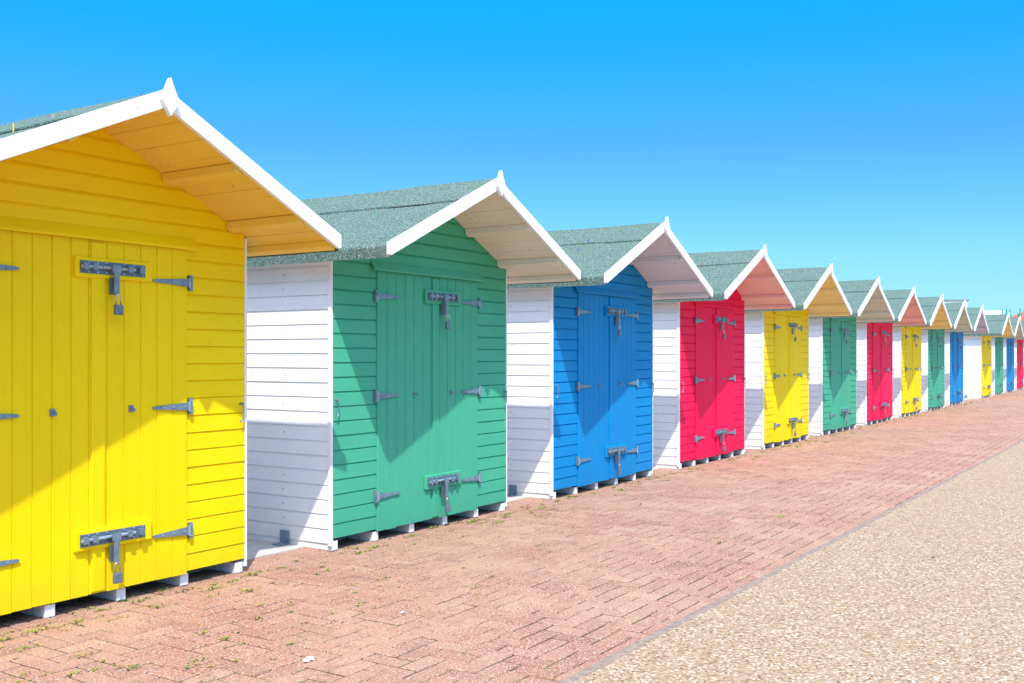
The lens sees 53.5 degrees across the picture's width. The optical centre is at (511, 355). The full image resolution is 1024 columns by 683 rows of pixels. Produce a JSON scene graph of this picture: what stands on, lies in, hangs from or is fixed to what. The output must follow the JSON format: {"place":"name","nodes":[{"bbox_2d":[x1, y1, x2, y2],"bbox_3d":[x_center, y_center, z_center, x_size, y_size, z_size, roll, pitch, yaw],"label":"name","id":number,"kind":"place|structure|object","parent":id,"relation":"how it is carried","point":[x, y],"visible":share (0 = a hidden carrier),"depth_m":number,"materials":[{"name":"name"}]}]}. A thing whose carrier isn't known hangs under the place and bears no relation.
{"place":"outdoors","nodes":[
{"label":"outdoors","id":0,"kind":"place"},
{"bbox_2d":[0,389,1023,682],"bbox_3d":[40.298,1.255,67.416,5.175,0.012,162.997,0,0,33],"label":"brick paving","id":1,"kind":"structure","parent":0,"point":[524,597],"depth_m":5.67,"materials":[{"name":"red brick"}]},
{"bbox_2d":[302,610,404,661],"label":"paper litter","id":2,"kind":"object","parent":1,"relation":"on","point":[307,658],"visible":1,"depth_m":4.16,"materials":[{"name":"white paper"}]},
{"bbox_2d":[0,400,977,682],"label":"weeds","id":3,"kind":"object","parent":1,"relation":"on","point":[322,566],"visible":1,"depth_m":5.41,"materials":[{"name":"green plant"}]},
{"bbox_2d":[0,0,1023,316],"label":"sky","id":4,"kind":"structure","parent":0,"point":[868,139],"materials":[{"name":"blue"}]},
{"bbox_2d":[573,441,1023,682],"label":"gravel path","id":5,"kind":"structure","parent":0,"point":[886,598],"depth_m":4.96,"materials":[{"name":"beige gravel"}]},
{"bbox_2d":[944,301,966,307],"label":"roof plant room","id":6,"kind":"object","parent":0,"point":[955,302],"visible":0.21,"depth_m":201.91,"materials":[{"name":"white"}]},
{"bbox_2d":[944,299,968,300],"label":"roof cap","id":7,"kind":"object","parent":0,"point":[956,299],"visible":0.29,"depth_m":201.71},
{"bbox_2d":[984,311,1004,314],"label":"block","id":8,"kind":"structure","parent":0,"point":[992,312],"depth_m":199.95,"materials":[{"name":"white"}]},
{"label":"ground","id":9,"kind":"structure","parent":0,"visible":0},
{"bbox_2d":[1,398,971,615],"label":"concrete pad","id":10,"kind":"object","parent":9,"relation":"on","point":[257,548],"depth_m":6.59,"materials":[{"name":"white concrete"}]},
{"bbox_2d":[0,78,340,617],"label":"beach hut","id":11,"kind":"object","parent":10,"relation":"on","point":[136,232],"visible":1,"depth_m":5.14,"materials":[{"name":"yellow paint"}]},
{"bbox_2d":[247,170,580,550],"bbox_3d":[-1.313,-0.018,7.840,2.954,2.541,2.375,0,0,33],"label":"beach hut","id":12,"kind":"object","parent":10,"relation":"on","point":[377,371],"visible":0.81,"depth_m":6.93,"materials":[{"name":"green paint"}]},
{"bbox_2d":[507,217,712,498],"bbox_3d":[0.200,-0.018,10.184,2.954,2.541,2.375,0,0,33],"label":"beach hut","id":13,"kind":"object","parent":10,"relation":"on","point":[580,387],"visible":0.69,"depth_m":9.31,"materials":[{"name":"blue paint"}]},
{"bbox_2d":[653,245,794,468],"bbox_3d":[1.698,-0.018,12.541,2.954,2.541,2.375,0,0,33],"label":"beach hut","id":14,"kind":"object","parent":10,"relation":"on","point":[699,380],"visible":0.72,"depth_m":11.71,"materials":[{"name":"red paint"}]},
{"bbox_2d":[745,263,851,449],"bbox_3d":[3.203,-0.018,14.885,2.954,2.541,2.375,0,0,32],"label":"beach hut","id":15,"kind":"object","parent":10,"relation":"on","point":[777,375],"visible":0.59,"depth_m":14.04,"materials":[{"name":"yellow paint"}]},
{"bbox_2d":[809,276,894,435],"bbox_3d":[4.715,-0.018,17.238,2.954,2.541,2.375,0,0,33],"label":"beach hut","id":16,"kind":"object","parent":10,"relation":"on","point":[833,372],"visible":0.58,"depth_m":16.41,"materials":[{"name":"green paint"}]},
{"bbox_2d":[857,286,926,425],"bbox_3d":[6.223,-0.018,19.583,2.954,2.541,2.374,0,0,33],"label":"beach hut","id":17,"kind":"object","parent":10,"relation":"on","point":[875,369],"visible":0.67,"depth_m":18.76,"materials":[{"name":"red paint"}]},
{"bbox_2d":[893,294,951,417],"bbox_3d":[7.735,-0.018,21.923,2.954,2.542,2.375,0,0,33],"label":"beach hut","id":18,"kind":"object","parent":10,"relation":"on","point":[907,370],"visible":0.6,"depth_m":21.06,"materials":[{"name":"yellow paint"}]},
{"bbox_2d":[921,300,971,410],"bbox_3d":[9.245,-0.018,24.272,2.954,2.542,2.375,0,0,33],"label":"beach hut","id":19,"kind":"object","parent":10,"relation":"on","point":[933,368],"visible":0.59,"depth_m":23.43,"materials":[{"name":"green paint"}]},
{"bbox_2d":[945,305,988,405],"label":"beach hut","id":20,"kind":"object","parent":10,"relation":"on","point":[954,366],"visible":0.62,"depth_m":25.79,"materials":[{"name":"blue paint"}]},
{"bbox_2d":[963,313,1013,398],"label":"beach hut","id":21,"kind":"object","parent":10,"relation":"on","point":[977,365],"visible":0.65,"depth_m":29.95,"materials":[{"name":"yellow paint"}]},
{"bbox_2d":[991,316,1023,395],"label":"beach hut","id":22,"kind":"object","parent":10,"relation":"on","point":[997,364],"visible":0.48,"depth_m":32.52,"materials":[{"name":"green paint"}]},
{"bbox_2d":[1003,320,1023,392],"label":"beach hut","id":23,"kind":"object","parent":10,"relation":"on","point":[1008,364],"visible":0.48,"depth_m":34.81,"materials":[{"name":"blue paint"}]},
{"bbox_2d":[1014,339,1023,390],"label":"beach hut","id":24,"kind":"object","parent":10,"relation":"on","point":[1018,364],"visible":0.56,"depth_m":37.15,"materials":[{"name":"red paint"}]},
{"bbox_2d":[1023,341,1023,388],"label":"beach hut","id":25,"kind":"object","parent":10,"relation":"on","point":[1023,364],"depth_m":39.17,"materials":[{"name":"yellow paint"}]},
{"bbox_2d":[558,439,1023,682],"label":"concrete edging","id":26,"kind":"object","parent":9,"relation":"on","point":[623,651],"visible":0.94,"depth_m":5.24,"materials":[{"name":"beige concrete"}]},
{"bbox_2d":[1000,308,1023,319],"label":"bandstand pavilion","id":27,"kind":"structure","parent":9,"relation":"on","point":[1020,313],"depth_m":89.95,"materials":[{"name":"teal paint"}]}
]}

